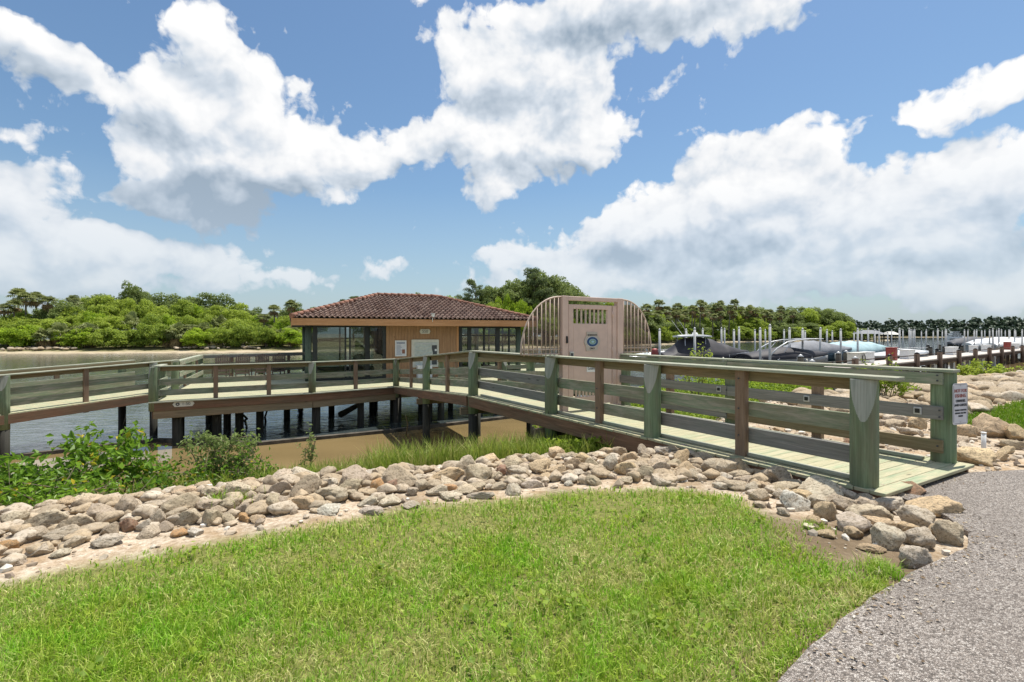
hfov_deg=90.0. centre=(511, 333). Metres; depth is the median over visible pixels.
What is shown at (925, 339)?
lift pole
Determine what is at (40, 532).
rock
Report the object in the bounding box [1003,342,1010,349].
fire box
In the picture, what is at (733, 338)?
lift pole
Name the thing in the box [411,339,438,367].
map board
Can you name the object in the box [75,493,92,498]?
rock
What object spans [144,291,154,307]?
oak tree
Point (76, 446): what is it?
leafy bush
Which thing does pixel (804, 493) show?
rock
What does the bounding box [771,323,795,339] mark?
oak tree
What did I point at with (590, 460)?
rock
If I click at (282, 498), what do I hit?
rock
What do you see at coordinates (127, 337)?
mangrove bush
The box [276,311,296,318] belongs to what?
oak tree
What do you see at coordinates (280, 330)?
bush
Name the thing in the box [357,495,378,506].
rock
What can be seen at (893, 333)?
boathouse
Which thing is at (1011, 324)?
distant wood
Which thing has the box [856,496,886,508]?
rock
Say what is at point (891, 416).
rock
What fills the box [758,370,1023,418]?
riprap
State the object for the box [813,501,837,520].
rock
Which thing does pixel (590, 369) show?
paper notice
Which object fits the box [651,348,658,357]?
red outboard motor
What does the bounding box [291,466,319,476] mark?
rock
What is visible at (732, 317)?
palm tree
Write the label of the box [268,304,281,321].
palm tree
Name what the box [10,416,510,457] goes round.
sill wall
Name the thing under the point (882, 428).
rock
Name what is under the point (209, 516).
rock
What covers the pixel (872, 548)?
rock
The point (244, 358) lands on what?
deck chair
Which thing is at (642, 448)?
rock
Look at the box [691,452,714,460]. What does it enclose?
rock
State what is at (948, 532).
rock
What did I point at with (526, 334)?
mangrove bush
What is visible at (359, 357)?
deck chair
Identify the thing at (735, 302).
palm tree
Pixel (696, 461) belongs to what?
rock
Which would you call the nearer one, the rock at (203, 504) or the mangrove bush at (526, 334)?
the rock at (203, 504)
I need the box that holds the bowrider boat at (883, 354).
[875,347,928,360]
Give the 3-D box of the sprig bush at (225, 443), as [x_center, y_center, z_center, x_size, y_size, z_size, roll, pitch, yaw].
[-4.142,1.878,7.309,1.153,1.115,0.823,0,0,0]
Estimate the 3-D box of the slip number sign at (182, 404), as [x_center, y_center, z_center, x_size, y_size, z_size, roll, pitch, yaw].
[-10.593,2.265,16.514,0.600,0.170,0.018,0,0,-32]
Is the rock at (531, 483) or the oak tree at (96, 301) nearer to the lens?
the rock at (531, 483)
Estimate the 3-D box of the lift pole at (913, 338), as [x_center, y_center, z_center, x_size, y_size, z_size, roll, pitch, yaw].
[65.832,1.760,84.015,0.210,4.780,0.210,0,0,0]
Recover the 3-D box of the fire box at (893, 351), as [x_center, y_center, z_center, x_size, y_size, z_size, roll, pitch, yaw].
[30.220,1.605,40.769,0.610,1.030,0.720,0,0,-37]
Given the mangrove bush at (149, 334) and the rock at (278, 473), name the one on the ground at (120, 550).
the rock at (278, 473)
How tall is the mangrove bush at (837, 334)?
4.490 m
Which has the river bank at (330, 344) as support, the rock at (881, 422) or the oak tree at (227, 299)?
the oak tree at (227, 299)
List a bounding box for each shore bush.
[678,343,712,394]
[860,356,925,396]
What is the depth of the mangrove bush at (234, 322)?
108.74 m
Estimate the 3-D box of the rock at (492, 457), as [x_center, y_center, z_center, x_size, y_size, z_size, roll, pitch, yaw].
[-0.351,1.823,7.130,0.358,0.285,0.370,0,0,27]
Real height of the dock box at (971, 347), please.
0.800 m
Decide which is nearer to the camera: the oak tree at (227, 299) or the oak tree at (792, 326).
the oak tree at (227, 299)
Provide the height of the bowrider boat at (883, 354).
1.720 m
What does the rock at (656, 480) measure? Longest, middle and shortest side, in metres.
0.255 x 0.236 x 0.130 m
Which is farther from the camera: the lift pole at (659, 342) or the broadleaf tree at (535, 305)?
the broadleaf tree at (535, 305)
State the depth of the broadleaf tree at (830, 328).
259.42 m
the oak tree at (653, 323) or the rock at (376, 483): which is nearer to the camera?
the rock at (376, 483)
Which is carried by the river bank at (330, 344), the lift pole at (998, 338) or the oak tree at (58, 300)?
the oak tree at (58, 300)
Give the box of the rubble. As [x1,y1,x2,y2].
[0,399,1023,578]
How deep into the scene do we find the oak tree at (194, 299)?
121.26 m
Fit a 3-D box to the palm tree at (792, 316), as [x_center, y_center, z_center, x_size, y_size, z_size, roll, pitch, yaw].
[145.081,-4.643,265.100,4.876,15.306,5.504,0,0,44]
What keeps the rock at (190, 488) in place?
on the ground at (120, 550)
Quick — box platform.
[148,352,577,445]
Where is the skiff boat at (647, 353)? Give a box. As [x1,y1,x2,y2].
[634,349,665,356]
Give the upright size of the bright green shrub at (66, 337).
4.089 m
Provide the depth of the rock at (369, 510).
4.66 m
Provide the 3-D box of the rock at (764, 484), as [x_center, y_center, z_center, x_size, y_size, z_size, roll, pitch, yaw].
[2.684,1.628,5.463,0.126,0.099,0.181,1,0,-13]
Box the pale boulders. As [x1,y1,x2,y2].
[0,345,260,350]
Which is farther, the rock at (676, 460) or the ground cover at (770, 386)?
the ground cover at (770, 386)
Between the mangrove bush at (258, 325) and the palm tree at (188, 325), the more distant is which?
the mangrove bush at (258, 325)
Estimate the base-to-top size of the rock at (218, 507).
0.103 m
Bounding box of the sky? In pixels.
[0,0,1023,333]
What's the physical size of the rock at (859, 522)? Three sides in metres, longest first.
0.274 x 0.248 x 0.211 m
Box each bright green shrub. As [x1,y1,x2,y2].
[0,324,46,346]
[0,327,21,347]
[51,330,83,346]
[68,327,101,348]
[81,310,107,326]
[162,314,178,338]
[179,327,214,346]
[192,303,204,317]
[251,314,258,326]
[265,317,287,325]
[273,321,290,338]
[274,327,301,347]
[471,328,500,341]
[494,294,514,338]
[514,298,532,340]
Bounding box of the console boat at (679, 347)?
[656,321,748,360]
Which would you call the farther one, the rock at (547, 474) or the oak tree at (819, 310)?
the oak tree at (819, 310)
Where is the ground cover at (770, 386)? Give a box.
[532,377,832,452]
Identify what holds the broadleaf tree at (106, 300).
on the river bank at (330, 344)
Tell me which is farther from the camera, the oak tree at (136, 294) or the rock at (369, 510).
the oak tree at (136, 294)
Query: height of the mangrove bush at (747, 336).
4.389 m
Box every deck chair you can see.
[212,355,229,376]
[232,354,249,375]
[251,354,268,374]
[272,353,284,374]
[352,354,363,370]
[373,353,381,369]
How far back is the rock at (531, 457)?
6.51 m
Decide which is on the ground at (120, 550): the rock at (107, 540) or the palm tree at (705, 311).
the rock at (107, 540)
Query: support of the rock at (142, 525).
on the ground at (120, 550)
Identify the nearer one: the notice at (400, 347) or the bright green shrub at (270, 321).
the notice at (400, 347)
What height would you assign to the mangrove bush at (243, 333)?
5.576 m
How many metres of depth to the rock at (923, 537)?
3.96 m
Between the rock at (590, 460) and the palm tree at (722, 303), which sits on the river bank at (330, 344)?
the palm tree at (722, 303)
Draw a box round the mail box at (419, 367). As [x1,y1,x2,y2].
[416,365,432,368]
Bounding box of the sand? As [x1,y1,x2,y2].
[10,355,1023,494]
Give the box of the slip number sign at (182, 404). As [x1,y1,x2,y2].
[172,401,193,406]
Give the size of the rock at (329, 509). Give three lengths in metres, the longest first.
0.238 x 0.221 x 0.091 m
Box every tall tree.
[455,278,486,304]
[514,267,559,315]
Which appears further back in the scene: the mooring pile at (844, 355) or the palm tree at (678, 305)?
the palm tree at (678, 305)
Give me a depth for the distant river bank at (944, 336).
520.95 m
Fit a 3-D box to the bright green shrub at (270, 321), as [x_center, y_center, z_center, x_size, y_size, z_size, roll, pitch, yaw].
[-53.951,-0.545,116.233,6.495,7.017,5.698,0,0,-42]
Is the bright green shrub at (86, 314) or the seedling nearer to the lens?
the seedling
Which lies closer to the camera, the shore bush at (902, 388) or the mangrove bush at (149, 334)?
the shore bush at (902, 388)
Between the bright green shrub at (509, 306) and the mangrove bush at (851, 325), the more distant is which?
the mangrove bush at (851, 325)
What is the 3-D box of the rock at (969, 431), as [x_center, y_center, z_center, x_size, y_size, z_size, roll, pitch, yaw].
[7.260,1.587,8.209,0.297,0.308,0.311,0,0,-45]
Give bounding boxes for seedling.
[295,422,318,468]
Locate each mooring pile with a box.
[797,354,803,361]
[836,351,841,363]
[843,350,847,363]
[929,346,932,355]
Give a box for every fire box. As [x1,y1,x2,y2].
[885,347,897,360]
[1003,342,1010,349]
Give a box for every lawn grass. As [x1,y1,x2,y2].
[967,399,1023,427]
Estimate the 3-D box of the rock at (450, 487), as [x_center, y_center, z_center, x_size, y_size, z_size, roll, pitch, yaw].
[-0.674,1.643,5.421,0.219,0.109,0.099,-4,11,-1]
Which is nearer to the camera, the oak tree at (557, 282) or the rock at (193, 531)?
the rock at (193, 531)
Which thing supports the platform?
in the water
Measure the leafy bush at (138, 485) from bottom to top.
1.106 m
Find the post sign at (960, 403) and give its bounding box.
[953,383,967,424]
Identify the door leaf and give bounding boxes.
[568,304,611,402]
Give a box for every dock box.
[846,352,865,363]
[862,351,874,362]
[899,349,915,358]
[944,347,957,354]
[969,345,977,352]
[981,345,990,351]
[1011,343,1019,348]
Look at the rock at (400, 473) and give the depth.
5.57 m
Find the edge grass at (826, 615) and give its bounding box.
[713,568,898,681]
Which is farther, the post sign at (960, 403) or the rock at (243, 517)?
the post sign at (960, 403)
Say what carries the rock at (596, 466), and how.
on the ground at (120, 550)
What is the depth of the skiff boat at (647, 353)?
45.44 m
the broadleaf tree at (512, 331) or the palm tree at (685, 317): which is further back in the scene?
the palm tree at (685, 317)
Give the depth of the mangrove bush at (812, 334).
255.30 m
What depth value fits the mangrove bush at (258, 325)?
111.59 m
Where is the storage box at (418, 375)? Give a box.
[416,374,431,377]
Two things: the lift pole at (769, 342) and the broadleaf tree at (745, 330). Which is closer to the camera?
the lift pole at (769, 342)
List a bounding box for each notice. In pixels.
[395,340,405,355]
[587,367,594,371]
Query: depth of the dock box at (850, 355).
35.98 m
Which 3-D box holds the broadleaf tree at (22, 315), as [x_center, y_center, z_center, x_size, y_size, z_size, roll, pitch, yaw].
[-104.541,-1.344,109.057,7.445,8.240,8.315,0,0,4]
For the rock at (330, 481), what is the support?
on the ground at (120, 550)
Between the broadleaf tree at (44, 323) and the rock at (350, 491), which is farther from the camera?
the broadleaf tree at (44, 323)
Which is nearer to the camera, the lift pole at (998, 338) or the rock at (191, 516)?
the rock at (191, 516)
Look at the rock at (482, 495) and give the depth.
5.18 m
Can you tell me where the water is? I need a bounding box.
[0,334,1019,453]
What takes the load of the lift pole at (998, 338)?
in the water
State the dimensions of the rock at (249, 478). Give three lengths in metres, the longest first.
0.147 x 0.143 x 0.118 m
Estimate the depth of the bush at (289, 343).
106.45 m
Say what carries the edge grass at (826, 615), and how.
on the ground at (120, 550)
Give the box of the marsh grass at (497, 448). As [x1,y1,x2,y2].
[96,395,753,494]
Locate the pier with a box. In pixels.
[808,345,1023,382]
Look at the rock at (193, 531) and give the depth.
4.18 m
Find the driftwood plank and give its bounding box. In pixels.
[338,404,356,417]
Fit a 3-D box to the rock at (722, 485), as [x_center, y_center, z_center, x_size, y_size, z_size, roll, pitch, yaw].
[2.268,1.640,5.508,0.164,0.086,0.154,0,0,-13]
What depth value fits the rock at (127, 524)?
4.27 m
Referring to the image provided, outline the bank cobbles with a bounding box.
[0,445,856,564]
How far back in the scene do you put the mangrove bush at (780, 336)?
243.80 m
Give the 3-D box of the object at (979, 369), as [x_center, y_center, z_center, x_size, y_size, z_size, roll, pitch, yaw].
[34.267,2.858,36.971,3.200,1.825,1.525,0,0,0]
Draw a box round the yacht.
[947,331,963,338]
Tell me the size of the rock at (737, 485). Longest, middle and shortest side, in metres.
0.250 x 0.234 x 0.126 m
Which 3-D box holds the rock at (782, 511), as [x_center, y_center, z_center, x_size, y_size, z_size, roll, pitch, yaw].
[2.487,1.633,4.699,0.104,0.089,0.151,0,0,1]
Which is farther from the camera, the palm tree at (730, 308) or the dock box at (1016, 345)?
the palm tree at (730, 308)
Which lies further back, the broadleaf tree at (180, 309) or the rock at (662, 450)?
the broadleaf tree at (180, 309)
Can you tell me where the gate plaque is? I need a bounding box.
[584,332,599,350]
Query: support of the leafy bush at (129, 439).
on the ground at (120, 550)
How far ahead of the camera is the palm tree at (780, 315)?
248.71 m
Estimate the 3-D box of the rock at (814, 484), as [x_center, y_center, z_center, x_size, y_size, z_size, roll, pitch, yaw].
[3.098,1.644,5.154,0.406,0.185,0.502,-11,39,3]
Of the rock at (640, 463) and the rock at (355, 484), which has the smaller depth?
the rock at (355, 484)
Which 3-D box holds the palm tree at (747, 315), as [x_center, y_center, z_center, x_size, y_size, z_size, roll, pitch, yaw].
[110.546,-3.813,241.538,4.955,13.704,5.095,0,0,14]
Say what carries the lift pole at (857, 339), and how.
in the water
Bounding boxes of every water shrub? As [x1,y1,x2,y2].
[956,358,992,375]
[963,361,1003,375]
[984,364,1023,373]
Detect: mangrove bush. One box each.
[0,315,20,328]
[85,328,122,347]
[107,329,150,346]
[133,323,173,347]
[139,313,170,344]
[172,314,197,326]
[192,315,216,329]
[206,327,241,346]
[216,319,257,331]
[226,323,260,346]
[250,322,263,343]
[251,325,282,346]
[514,327,533,342]
[649,329,662,342]
[651,314,670,335]
[654,332,675,341]
[668,331,680,341]
[672,329,689,340]
[700,330,713,339]
[710,329,726,340]
[719,320,740,335]
[723,332,732,339]
[732,331,745,339]
[741,332,758,339]
[754,323,772,339]
[756,332,766,339]
[763,331,777,339]
[775,332,787,338]
[793,332,807,337]
[806,329,815,337]
[815,329,830,337]
[830,331,844,339]
[842,321,856,337]
[842,331,852,338]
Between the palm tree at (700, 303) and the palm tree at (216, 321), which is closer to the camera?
the palm tree at (216, 321)
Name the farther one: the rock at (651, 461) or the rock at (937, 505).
the rock at (651, 461)
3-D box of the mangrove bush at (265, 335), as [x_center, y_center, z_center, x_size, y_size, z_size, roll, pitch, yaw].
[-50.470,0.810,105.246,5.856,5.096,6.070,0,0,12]
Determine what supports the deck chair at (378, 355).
on the platform
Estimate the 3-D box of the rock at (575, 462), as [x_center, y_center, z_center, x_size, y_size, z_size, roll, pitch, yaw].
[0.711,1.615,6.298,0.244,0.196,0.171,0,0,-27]
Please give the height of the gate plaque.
0.390 m
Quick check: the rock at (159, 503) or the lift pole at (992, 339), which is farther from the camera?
the lift pole at (992, 339)
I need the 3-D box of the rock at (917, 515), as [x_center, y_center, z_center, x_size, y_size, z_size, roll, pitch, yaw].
[3.511,1.601,4.418,0.346,0.213,0.257,14,-6,-12]
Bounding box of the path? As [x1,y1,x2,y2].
[777,470,1023,681]
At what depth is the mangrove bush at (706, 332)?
207.68 m
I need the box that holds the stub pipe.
[981,432,986,447]
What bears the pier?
in the water
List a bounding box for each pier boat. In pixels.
[944,337,984,348]
[962,337,1013,350]
[986,337,1023,349]
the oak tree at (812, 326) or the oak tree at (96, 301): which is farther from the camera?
the oak tree at (812, 326)
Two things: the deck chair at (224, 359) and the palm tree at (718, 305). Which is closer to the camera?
the deck chair at (224, 359)
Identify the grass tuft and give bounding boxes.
[207,484,264,506]
[791,517,836,534]
[850,550,908,581]
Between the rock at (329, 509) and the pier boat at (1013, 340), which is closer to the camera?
the rock at (329, 509)
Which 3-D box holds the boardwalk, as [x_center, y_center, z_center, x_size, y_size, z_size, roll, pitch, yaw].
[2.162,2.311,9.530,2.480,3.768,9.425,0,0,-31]
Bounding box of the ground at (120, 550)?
[0,398,1023,681]
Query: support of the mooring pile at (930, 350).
in the water
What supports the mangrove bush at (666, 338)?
on the river bank at (330, 344)
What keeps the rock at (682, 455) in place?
on the ground at (120, 550)
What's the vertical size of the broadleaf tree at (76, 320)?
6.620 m
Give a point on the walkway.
(56, 396)
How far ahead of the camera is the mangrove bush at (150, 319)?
106.55 m
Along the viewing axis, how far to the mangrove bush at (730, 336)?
228.51 m
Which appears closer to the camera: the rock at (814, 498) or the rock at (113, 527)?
the rock at (113, 527)
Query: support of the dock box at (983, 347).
on the pier
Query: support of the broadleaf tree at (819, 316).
on the river bank at (330, 344)
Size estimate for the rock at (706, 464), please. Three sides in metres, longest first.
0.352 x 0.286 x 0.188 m
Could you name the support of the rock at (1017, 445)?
on the ground at (120, 550)
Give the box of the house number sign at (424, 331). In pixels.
[420,329,429,333]
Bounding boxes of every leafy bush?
[0,449,189,504]
[0,450,127,508]
[0,451,49,498]
[28,421,128,495]
[78,420,165,492]
[116,445,240,492]
[216,442,278,478]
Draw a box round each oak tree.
[30,308,59,336]
[31,298,89,314]
[35,300,84,318]
[85,293,115,312]
[115,280,148,308]
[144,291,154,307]
[148,292,190,309]
[165,292,221,309]
[196,292,239,342]
[233,307,261,321]
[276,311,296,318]
[279,302,303,315]
[476,285,518,307]
[489,273,543,313]
[526,270,579,308]
[544,283,591,317]
[573,292,588,320]
[578,312,605,323]
[587,302,605,316]
[643,315,675,330]
[669,317,682,330]
[686,322,711,332]
[697,320,727,331]
[708,306,736,324]
[759,307,774,323]
[771,314,785,322]
[771,321,798,331]
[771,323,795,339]
[777,309,798,325]
[784,314,807,326]
[785,306,804,313]
[795,322,822,331]
[812,306,844,317]
[819,308,843,337]
[833,311,855,322]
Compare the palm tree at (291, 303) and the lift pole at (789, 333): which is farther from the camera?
the palm tree at (291, 303)
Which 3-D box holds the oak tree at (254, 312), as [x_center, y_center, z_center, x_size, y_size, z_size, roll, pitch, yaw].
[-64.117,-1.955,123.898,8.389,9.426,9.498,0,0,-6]
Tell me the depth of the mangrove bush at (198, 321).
109.50 m
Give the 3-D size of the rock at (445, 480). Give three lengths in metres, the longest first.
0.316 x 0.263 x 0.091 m
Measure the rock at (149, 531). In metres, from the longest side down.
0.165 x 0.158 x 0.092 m
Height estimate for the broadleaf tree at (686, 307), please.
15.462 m
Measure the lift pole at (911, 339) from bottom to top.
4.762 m
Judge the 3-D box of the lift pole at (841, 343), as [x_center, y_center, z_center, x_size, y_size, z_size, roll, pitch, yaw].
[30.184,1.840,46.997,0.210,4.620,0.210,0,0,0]
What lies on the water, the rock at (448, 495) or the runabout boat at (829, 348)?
the runabout boat at (829, 348)
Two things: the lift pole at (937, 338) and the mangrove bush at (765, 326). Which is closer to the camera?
the lift pole at (937, 338)
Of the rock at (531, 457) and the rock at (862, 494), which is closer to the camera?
the rock at (862, 494)
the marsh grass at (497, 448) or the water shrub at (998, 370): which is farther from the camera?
the water shrub at (998, 370)
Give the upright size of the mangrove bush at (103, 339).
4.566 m
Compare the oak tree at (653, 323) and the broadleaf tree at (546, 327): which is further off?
the oak tree at (653, 323)
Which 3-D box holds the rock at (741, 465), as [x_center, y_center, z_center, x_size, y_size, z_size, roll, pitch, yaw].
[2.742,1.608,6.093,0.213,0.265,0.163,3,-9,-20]
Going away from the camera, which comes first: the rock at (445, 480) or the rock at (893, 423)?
the rock at (445, 480)
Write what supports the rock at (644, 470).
on the ground at (120, 550)
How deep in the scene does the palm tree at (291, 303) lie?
112.19 m
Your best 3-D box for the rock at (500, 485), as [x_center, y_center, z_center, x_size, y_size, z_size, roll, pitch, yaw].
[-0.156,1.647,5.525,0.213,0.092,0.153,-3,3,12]
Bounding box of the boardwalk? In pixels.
[460,350,973,497]
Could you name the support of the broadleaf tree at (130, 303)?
on the river bank at (330, 344)
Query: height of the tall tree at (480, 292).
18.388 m
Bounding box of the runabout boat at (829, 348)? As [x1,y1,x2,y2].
[783,340,851,361]
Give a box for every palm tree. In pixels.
[0,303,14,345]
[4,288,29,305]
[4,299,22,318]
[14,291,37,316]
[28,291,43,309]
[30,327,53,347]
[37,295,57,341]
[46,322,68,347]
[65,295,83,304]
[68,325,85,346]
[72,322,97,347]
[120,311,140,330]
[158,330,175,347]
[164,322,186,348]
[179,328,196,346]
[183,324,197,327]
[196,322,211,345]
[209,314,226,344]
[254,314,272,345]
[259,323,272,345]
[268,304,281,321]
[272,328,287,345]
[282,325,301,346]
[284,299,300,312]
[640,303,653,312]
[643,312,654,319]
[652,299,664,310]
[652,310,663,341]
[659,306,671,317]
[664,314,671,341]
[671,310,682,341]
[672,303,683,339]
[678,309,688,315]
[680,315,689,337]
[686,305,698,337]
[691,310,699,326]
[695,300,704,330]
[699,308,708,323]
[707,306,715,315]
[708,313,718,336]
[713,303,721,329]
[716,311,725,340]
[717,300,725,310]
[725,305,735,339]
[728,310,738,321]
[729,298,739,314]
[738,306,745,314]
[741,311,751,325]
[745,305,755,317]
[752,308,760,331]
[760,310,769,324]
[766,314,774,322]
[775,306,785,338]
[775,313,783,325]
[788,310,796,321]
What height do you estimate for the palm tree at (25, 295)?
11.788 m
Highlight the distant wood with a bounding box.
[717,315,1023,335]
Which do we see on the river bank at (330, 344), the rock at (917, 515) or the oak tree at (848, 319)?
the oak tree at (848, 319)
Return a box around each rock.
[0,510,30,522]
[0,539,19,549]
[13,558,27,566]
[21,509,68,527]
[24,543,53,556]
[27,525,48,542]
[42,524,80,541]
[49,548,71,557]
[54,513,94,528]
[56,496,75,506]
[57,535,86,548]
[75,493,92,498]
[86,503,115,519]
[90,533,125,547]
[100,521,118,534]
[113,493,138,511]
[119,518,137,532]
[135,518,151,530]
[136,524,160,539]
[143,499,168,507]
[149,508,166,522]
[158,520,173,531]
[160,492,200,512]
[165,510,178,517]
[170,528,188,537]
[171,485,196,494]
[171,508,201,525]
[187,527,203,535]
[196,498,221,509]
[200,486,223,496]
[202,509,222,526]
[210,505,222,510]
[220,497,239,510]
[222,510,234,515]
[222,513,236,524]
[224,481,252,494]
[235,502,249,512]
[238,512,250,522]
[241,477,255,481]
[250,514,265,524]
[254,493,267,501]
[265,495,289,501]
[266,479,291,494]
[266,492,281,505]
[272,468,292,478]
[288,474,321,497]
[288,495,314,509]
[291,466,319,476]
[314,486,347,502]
[314,503,340,515]
[323,478,338,486]
[339,478,362,489]
[342,464,372,486]
[347,489,357,498]
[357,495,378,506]
[359,506,383,515]
[370,477,383,488]
[378,494,400,506]
[382,463,417,486]
[387,479,396,485]
[401,500,419,508]
[406,487,418,495]
[414,475,423,479]
[415,479,428,490]
[426,484,447,495]
[432,467,464,480]
[439,491,462,500]
[441,475,457,486]
[444,484,457,490]
[454,483,478,493]
[456,455,476,475]
[465,464,492,480]
[466,491,494,499]
[470,482,485,490]
[484,453,498,462]
[489,471,502,478]
[490,481,506,489]
[496,464,506,474]
[502,455,522,467]
[505,475,526,486]
[505,483,521,495]
[507,465,526,473]
[520,479,542,488]
[525,452,536,461]
[528,457,550,473]
[541,472,550,476]
[546,464,566,472]
[548,446,564,458]
[562,452,576,457]
[564,457,580,469]
[564,480,572,485]
[573,469,583,475]
[576,452,590,462]
[585,457,597,464]
[585,475,601,485]
[589,464,605,469]
[599,447,612,453]
[603,454,617,470]
[611,447,626,455]
[614,462,635,474]
[618,452,638,463]
[619,476,632,483]
[634,460,650,467]
[637,465,653,478]
[638,444,650,455]
[648,458,665,464]
[651,460,670,469]
[651,473,670,485]
[654,447,671,454]
[667,458,681,464]
[673,449,689,461]
[675,461,695,471]
[689,458,702,464]
[689,468,698,479]
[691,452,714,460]
[700,457,724,470]
[707,459,745,472]
[712,482,727,489]
[724,479,746,490]
[728,470,749,478]
[735,458,749,470]
[739,475,752,482]
[745,481,758,490]
[748,488,769,500]
[752,501,765,507]
[759,481,768,487]
[760,466,793,481]
[770,484,784,493]
[772,427,784,431]
[772,488,782,499]
[775,479,800,489]
[777,507,789,516]
[779,489,810,511]
[789,489,811,498]
[798,475,843,496]
[806,514,823,525]
[807,494,829,506]
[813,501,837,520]
[817,529,836,537]
[827,493,856,511]
[835,511,872,532]
[843,526,863,538]
[844,504,893,520]
[852,493,875,499]
[855,543,886,552]
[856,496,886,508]
[862,515,897,526]
[870,522,905,550]
[877,496,904,511]
[879,419,884,425]
[879,426,897,432]
[879,429,899,433]
[882,414,908,420]
[885,419,906,428]
[892,492,906,495]
[895,504,935,527]
[896,426,923,436]
[897,521,919,531]
[898,545,933,567]
[901,481,926,494]
[904,495,965,516]
[904,526,935,548]
[908,417,927,429]
[931,519,963,546]
[957,381,978,389]
[957,424,977,437]
[957,435,969,442]
[957,446,997,466]
[958,441,975,446]
[972,412,1007,437]
[996,451,1008,461]
[997,445,1015,453]
[999,439,1023,449]
[1005,424,1023,440]
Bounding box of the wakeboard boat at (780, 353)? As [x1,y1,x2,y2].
[735,338,827,365]
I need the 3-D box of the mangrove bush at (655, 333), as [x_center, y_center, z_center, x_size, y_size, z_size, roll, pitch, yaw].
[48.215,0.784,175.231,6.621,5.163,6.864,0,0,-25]
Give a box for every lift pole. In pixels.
[659,329,660,357]
[693,327,695,380]
[733,329,734,346]
[738,327,739,348]
[754,329,755,350]
[759,327,761,359]
[769,324,770,363]
[788,327,790,347]
[801,328,803,348]
[819,327,821,350]
[840,329,841,363]
[857,328,858,351]
[899,328,900,347]
[902,330,903,348]
[908,328,909,348]
[910,329,911,348]
[912,330,913,348]
[914,329,915,348]
[925,329,926,350]
[937,329,938,348]
[992,328,993,349]
[998,328,999,349]
[1021,329,1022,344]
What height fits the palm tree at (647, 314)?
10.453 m
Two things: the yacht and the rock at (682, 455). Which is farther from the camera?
the yacht
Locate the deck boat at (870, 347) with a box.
[830,341,886,360]
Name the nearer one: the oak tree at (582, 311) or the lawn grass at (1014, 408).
the lawn grass at (1014, 408)
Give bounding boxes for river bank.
[0,336,892,353]
[877,336,1023,336]
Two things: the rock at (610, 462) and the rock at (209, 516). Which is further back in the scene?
the rock at (610, 462)
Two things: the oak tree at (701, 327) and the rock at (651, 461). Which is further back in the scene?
the oak tree at (701, 327)
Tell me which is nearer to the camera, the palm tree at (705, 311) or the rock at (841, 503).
the rock at (841, 503)
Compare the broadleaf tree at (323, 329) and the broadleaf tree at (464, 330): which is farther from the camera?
the broadleaf tree at (464, 330)
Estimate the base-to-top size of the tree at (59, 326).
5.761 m
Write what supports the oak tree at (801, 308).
on the river bank at (330, 344)
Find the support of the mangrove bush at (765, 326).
on the river bank at (330, 344)
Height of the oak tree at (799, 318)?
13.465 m
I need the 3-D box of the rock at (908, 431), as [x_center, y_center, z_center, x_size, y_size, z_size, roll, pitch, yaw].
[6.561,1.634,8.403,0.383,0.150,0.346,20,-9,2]
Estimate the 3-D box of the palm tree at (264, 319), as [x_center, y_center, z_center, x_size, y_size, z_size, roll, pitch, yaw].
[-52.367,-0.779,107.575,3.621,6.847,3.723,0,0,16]
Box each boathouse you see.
[852,330,884,342]
[880,331,898,340]
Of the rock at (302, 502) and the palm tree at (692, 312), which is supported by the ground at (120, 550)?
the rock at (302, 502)
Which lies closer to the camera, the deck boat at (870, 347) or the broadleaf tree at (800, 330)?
the deck boat at (870, 347)
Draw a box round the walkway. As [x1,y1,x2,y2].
[0,360,208,460]
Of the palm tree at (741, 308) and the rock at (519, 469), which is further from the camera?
the palm tree at (741, 308)
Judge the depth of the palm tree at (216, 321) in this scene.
108.61 m
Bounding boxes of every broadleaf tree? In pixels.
[2,318,48,345]
[5,308,37,322]
[29,318,72,334]
[47,315,83,333]
[58,306,84,322]
[80,295,94,310]
[81,304,120,322]
[84,295,114,312]
[87,316,135,330]
[108,297,137,320]
[124,298,156,319]
[145,305,177,316]
[164,299,197,317]
[196,305,232,343]
[217,309,256,325]
[225,302,248,310]
[276,315,290,326]
[312,327,327,332]
[351,328,373,345]
[462,328,487,334]
[485,328,515,342]
[486,302,502,342]
[527,302,553,321]
[538,317,553,343]
[602,302,613,310]
[670,322,692,331]
[671,305,699,322]
[690,316,716,331]
[726,309,743,325]
[736,326,753,339]
[737,317,765,338]
[793,327,811,334]
[800,308,818,325]
[814,311,821,324]
[822,326,843,332]
[826,321,849,332]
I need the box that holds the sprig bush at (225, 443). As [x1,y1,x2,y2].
[176,425,261,481]
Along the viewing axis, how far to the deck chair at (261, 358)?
25.98 m
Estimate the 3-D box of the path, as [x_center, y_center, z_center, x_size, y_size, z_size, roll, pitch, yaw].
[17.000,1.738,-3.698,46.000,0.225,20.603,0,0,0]
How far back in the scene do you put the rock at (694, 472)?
5.80 m
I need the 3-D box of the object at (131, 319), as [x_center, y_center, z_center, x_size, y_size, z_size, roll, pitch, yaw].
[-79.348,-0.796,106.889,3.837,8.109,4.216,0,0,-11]
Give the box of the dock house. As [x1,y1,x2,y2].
[289,292,538,381]
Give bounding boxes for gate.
[520,296,651,411]
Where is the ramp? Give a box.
[393,350,604,444]

